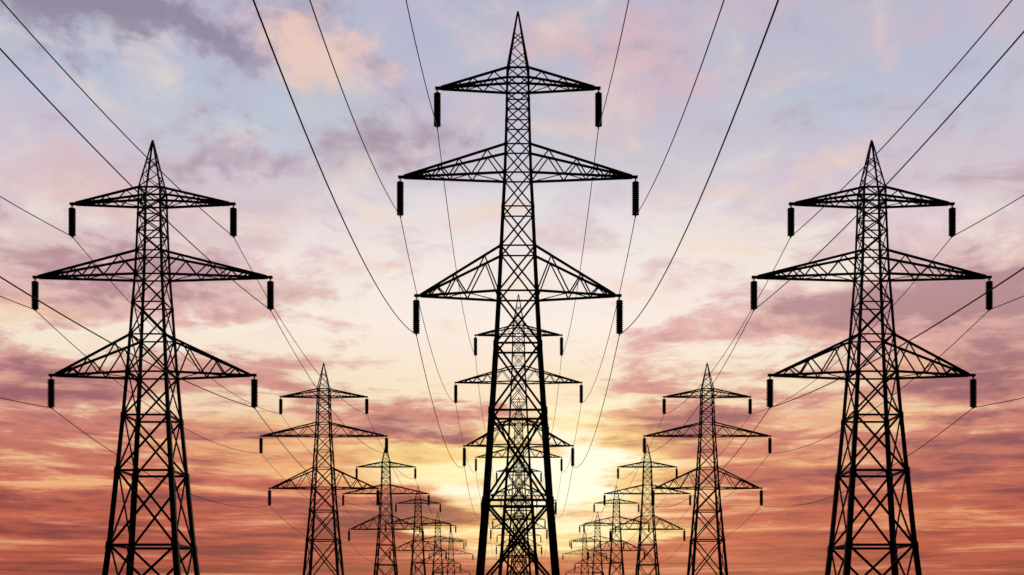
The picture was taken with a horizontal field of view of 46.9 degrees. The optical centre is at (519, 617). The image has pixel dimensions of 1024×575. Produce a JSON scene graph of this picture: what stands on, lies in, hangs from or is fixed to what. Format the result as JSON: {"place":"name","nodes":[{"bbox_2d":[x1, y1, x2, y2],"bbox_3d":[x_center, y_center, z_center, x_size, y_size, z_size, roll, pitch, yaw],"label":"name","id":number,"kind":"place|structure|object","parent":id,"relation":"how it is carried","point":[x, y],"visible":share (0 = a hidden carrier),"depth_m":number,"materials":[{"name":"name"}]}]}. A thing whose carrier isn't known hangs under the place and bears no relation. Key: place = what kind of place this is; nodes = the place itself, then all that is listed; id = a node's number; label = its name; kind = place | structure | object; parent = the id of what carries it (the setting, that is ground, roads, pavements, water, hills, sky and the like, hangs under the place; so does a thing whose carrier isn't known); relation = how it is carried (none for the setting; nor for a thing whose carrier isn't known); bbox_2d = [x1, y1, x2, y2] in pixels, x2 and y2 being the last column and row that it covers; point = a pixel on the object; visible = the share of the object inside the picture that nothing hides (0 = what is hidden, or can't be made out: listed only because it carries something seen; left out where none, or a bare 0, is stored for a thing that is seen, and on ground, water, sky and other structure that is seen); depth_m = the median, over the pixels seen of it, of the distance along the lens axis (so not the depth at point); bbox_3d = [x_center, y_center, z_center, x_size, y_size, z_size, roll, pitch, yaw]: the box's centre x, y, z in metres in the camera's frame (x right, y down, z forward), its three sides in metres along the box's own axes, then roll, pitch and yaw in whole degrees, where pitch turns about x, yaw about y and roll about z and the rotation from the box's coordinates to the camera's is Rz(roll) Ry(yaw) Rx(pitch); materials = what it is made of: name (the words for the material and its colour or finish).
{"place":"outdoors","nodes":[
{"label":"outdoors","id":0,"kind":"place"},
{"bbox_2d":[0,0,1023,574],"label":"sky","id":1,"kind":"structure","parent":0,"point":[202,80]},
{"label":"ground","id":2,"kind":"structure","parent":0,"visible":0},
{"bbox_2d":[31,140,273,574],"bbox_3d":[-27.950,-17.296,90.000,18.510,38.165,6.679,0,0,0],"label":"lattice pylon","id":3,"kind":"object","parent":2,"relation":"on","point":[130,524],"visible":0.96,"depth_m":89.72,"materials":[{"name":"metal"}]},
{"bbox_2d":[1,398,414,574],"bbox_3d":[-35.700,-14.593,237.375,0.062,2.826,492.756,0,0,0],"label":"power cable","id":4,"kind":"object","parent":3,"relation":"hanging from","point":[157,478],"visible":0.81,"depth_m":107.46,"materials":[{"name":"black metal"}]},
{"bbox_2d":[0,296,416,557],"bbox_3d":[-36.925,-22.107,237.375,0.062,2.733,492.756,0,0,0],"label":"power cable","id":5,"kind":"object","parent":3,"relation":"hanging from","point":[152,408],"visible":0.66,"depth_m":113.19,"materials":[{"name":"black metal"}]},
{"bbox_2d":[0,196,425,543],"bbox_3d":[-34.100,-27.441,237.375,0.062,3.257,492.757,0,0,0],"label":"power cable","id":6,"kind":"object","parent":3,"relation":"hanging from","point":[149,322],"visible":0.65,"depth_m":102.39,"materials":[{"name":"black metal"}]},
{"bbox_2d":[0,0,456,535],"bbox_3d":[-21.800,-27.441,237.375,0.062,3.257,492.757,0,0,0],"label":"power cable","id":7,"kind":"object","parent":3,"relation":"hanging from","point":[177,187],"visible":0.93,"depth_m":69.67,"materials":[{"name":"black metal"}]},
{"bbox_2d":[0,276,461,574],"bbox_3d":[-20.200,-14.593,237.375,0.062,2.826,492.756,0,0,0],"label":"power cable","id":8,"kind":"object","parent":3,"relation":"hanging from","point":[171,374],"visible":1,"depth_m":64.75,"materials":[{"name":"black metal"}]},
{"bbox_2d":[0,48,469,562],"bbox_3d":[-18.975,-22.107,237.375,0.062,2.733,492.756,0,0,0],"label":"power cable","id":9,"kind":"object","parent":3,"relation":"hanging from","point":[17,67],"visible":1,"depth_m":60.70,"materials":[{"name":"black metal"}]},
{"bbox_2d":[259,363,387,574],"bbox_3d":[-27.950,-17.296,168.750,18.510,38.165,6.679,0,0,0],"label":"lattice pylon","id":10,"kind":"object","parent":2,"relation":"on","point":[333,469],"visible":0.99,"depth_m":168.45,"materials":[{"name":"metal"}]},
{"bbox_2d":[342,448,429,574],"bbox_3d":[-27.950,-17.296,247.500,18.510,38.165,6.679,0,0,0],"label":"lattice pylon","id":11,"kind":"object","parent":2,"relation":"on","point":[379,544],"visible":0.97,"depth_m":247.14,"materials":[{"name":"metal"}]},
{"bbox_2d":[385,486,451,574],"bbox_3d":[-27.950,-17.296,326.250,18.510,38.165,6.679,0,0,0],"label":"lattice pylon","id":12,"kind":"object","parent":2,"relation":"on","point":[412,546],"visible":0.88,"depth_m":325.95,"materials":[{"name":"metal"}]},
{"bbox_2d":[411,512,464,574],"bbox_3d":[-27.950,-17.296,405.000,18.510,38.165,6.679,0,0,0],"label":"lattice pylon","id":13,"kind":"object","parent":2,"relation":"on","point":[441,555],"visible":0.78,"depth_m":404.57,"materials":[{"name":"metal"}]},
{"bbox_2d":[428,530,473,574],"bbox_3d":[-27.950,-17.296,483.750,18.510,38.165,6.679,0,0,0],"label":"lattice pylon","id":14,"kind":"object","parent":2,"relation":"on","point":[448,572],"visible":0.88,"depth_m":483.55,"materials":[{"name":"metal"}]},
{"bbox_2d":[397,11,638,574],"bbox_3d":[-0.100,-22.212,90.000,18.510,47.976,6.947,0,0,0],"label":"lattice pylon","id":15,"kind":"object","parent":2,"relation":"on","point":[548,506],"visible":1,"depth_m":89.54,"materials":[{"name":"metal"}]},
{"bbox_2d":[252,0,497,564],"bbox_3d":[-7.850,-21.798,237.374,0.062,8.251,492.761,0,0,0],"label":"power cable","id":16,"kind":"object","parent":15,"relation":"hanging from","point":[336,204],"visible":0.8,"depth_m":47.77,"materials":[{"name":"black metal"}]},
{"bbox_2d":[309,0,494,541],"bbox_3d":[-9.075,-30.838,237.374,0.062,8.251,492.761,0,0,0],"label":"power cable","id":17,"kind":"object","parent":15,"relation":"hanging from","point":[385,191],"visible":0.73,"depth_m":73.47,"materials":[{"name":"black metal"}]},
{"bbox_2d":[406,0,501,516],"bbox_3d":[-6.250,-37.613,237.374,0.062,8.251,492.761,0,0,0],"label":"power cable","id":18,"kind":"object","parent":15,"relation":"hanging from","point":[444,184],"visible":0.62,"depth_m":94.28,"materials":[{"name":"black metal"}]},
{"bbox_2d":[535,0,628,525],"bbox_3d":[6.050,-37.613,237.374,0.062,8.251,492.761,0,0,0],"label":"power cable","id":19,"kind":"object","parent":15,"relation":"hanging from","point":[591,184],"visible":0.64,"depth_m":93.57,"materials":[{"name":"black metal"}]},
{"bbox_2d":[543,0,724,541],"bbox_3d":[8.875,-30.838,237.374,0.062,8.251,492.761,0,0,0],"label":"power cable","id":20,"kind":"object","parent":15,"relation":"hanging from","point":[650,190],"visible":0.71,"depth_m":72.86,"materials":[{"name":"black metal"}]},
{"bbox_2d":[541,0,778,554],"bbox_3d":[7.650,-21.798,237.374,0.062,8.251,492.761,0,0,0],"label":"power cable","id":21,"kind":"object","parent":15,"relation":"hanging from","point":[698,201],"visible":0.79,"depth_m":47.60,"materials":[{"name":"black metal"}]},
{"bbox_2d":[454,294,582,574],"bbox_3d":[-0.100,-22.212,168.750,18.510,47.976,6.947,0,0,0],"label":"lattice pylon","id":22,"kind":"object","parent":2,"relation":"on","point":[505,511],"visible":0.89,"depth_m":168.33,"materials":[{"name":"metal"}]},
{"bbox_2d":[475,397,562,574],"bbox_3d":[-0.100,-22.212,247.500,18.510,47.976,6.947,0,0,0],"label":"lattice pylon","id":23,"kind":"object","parent":2,"relation":"on","point":[525,484],"visible":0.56,"depth_m":246.89,"materials":[{"name":"metal"}]},
{"bbox_2d":[490,458,547,574],"bbox_3d":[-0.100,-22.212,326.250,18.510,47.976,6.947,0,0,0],"label":"lattice pylon","id":24,"kind":"object","parent":2,"relation":"on","point":[522,516],"visible":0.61,"depth_m":325.81,"materials":[{"name":"metal"}]},
{"bbox_2d":[492,491,545,574],"bbox_3d":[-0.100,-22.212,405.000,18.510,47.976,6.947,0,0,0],"label":"lattice pylon","id":25,"kind":"object","parent":2,"relation":"on","point":[522,529],"visible":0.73,"depth_m":404.74,"materials":[{"name":"metal"}]},
{"bbox_2d":[496,513,541,573],"bbox_3d":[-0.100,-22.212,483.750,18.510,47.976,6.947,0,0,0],"label":"lattice pylon","id":26,"kind":"object","parent":2,"relation":"on","point":[517,534],"visible":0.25,"depth_m":483.45,"materials":[{"name":"metal"}]},
{"bbox_2d":[562,531,606,574],"bbox_3d":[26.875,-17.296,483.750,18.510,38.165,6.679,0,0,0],"label":"lattice pylon","id":27,"kind":"object","parent":2,"relation":"on","point":[587,565],"visible":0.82,"depth_m":483.51,"materials":[{"name":"metal"}]},
{"bbox_2d":[571,511,623,574],"bbox_3d":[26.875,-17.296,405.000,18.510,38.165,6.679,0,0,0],"label":"lattice pylon","id":28,"kind":"object","parent":2,"relation":"on","point":[601,563],"visible":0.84,"depth_m":404.49,"materials":[{"name":"metal"}]},
{"bbox_2d":[583,486,649,574],"bbox_3d":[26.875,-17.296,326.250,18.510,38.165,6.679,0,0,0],"label":"lattice pylon","id":29,"kind":"object","parent":2,"relation":"on","point":[620,540],"visible":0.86,"depth_m":325.77,"materials":[{"name":"metal"}]},
{"bbox_2d":[603,444,690,574],"bbox_3d":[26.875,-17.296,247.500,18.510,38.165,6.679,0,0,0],"label":"lattice pylon","id":30,"kind":"object","parent":2,"relation":"on","point":[640,544],"visible":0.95,"depth_m":247.16,"materials":[{"name":"metal"}]},
{"bbox_2d":[642,363,771,574],"bbox_3d":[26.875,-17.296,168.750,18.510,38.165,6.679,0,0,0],"label":"lattice pylon","id":31,"kind":"object","parent":2,"relation":"on","point":[691,556],"visible":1,"depth_m":168.46,"materials":[{"name":"metal"}]},
{"bbox_2d":[750,140,992,574],"bbox_3d":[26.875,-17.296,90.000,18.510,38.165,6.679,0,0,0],"label":"lattice pylon","id":32,"kind":"object","parent":2,"relation":"on","point":[852,476],"visible":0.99,"depth_m":89.73,"materials":[{"name":"metal"}]},
{"bbox_2d":[570,0,1012,547],"bbox_3d":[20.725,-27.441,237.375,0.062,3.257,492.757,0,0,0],"label":"power cable","id":33,"kind":"object","parent":32,"relation":"hanging from","point":[848,182],"visible":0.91,"depth_m":68.51,"materials":[{"name":"black metal"}]},
{"bbox_2d":[564,31,1023,562],"bbox_3d":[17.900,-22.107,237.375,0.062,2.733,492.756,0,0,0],"label":"power cable","id":34,"kind":"object","parent":32,"relation":"hanging from","point":[1007,50],"visible":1,"depth_m":59.08,"materials":[{"name":"black metal"}]},
{"bbox_2d":[574,267,1023,574],"bbox_3d":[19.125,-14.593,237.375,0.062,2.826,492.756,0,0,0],"label":"power cable","id":35,"kind":"object","parent":32,"relation":"hanging from","point":[856,370],"visible":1,"depth_m":62.75,"materials":[{"name":"black metal"}]},
{"bbox_2d":[607,195,1023,546],"bbox_3d":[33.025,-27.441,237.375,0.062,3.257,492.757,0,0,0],"label":"power cable","id":36,"kind":"object","parent":32,"relation":"hanging from","point":[877,322],"visible":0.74,"depth_m":103.06,"materials":[{"name":"black metal"}]},
{"bbox_2d":[619,296,1023,556],"bbox_3d":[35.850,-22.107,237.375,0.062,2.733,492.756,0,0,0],"label":"power cable","id":37,"kind":"object","parent":32,"relation":"hanging from","point":[873,409],"visible":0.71,"depth_m":113.96,"materials":[{"name":"black metal"}]},
{"bbox_2d":[626,397,1023,574],"bbox_3d":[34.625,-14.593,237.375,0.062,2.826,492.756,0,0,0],"label":"power cable","id":38,"kind":"object","parent":32,"relation":"hanging from","point":[877,474],"visible":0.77,"depth_m":107.92,"materials":[{"name":"black metal"}]}
]}

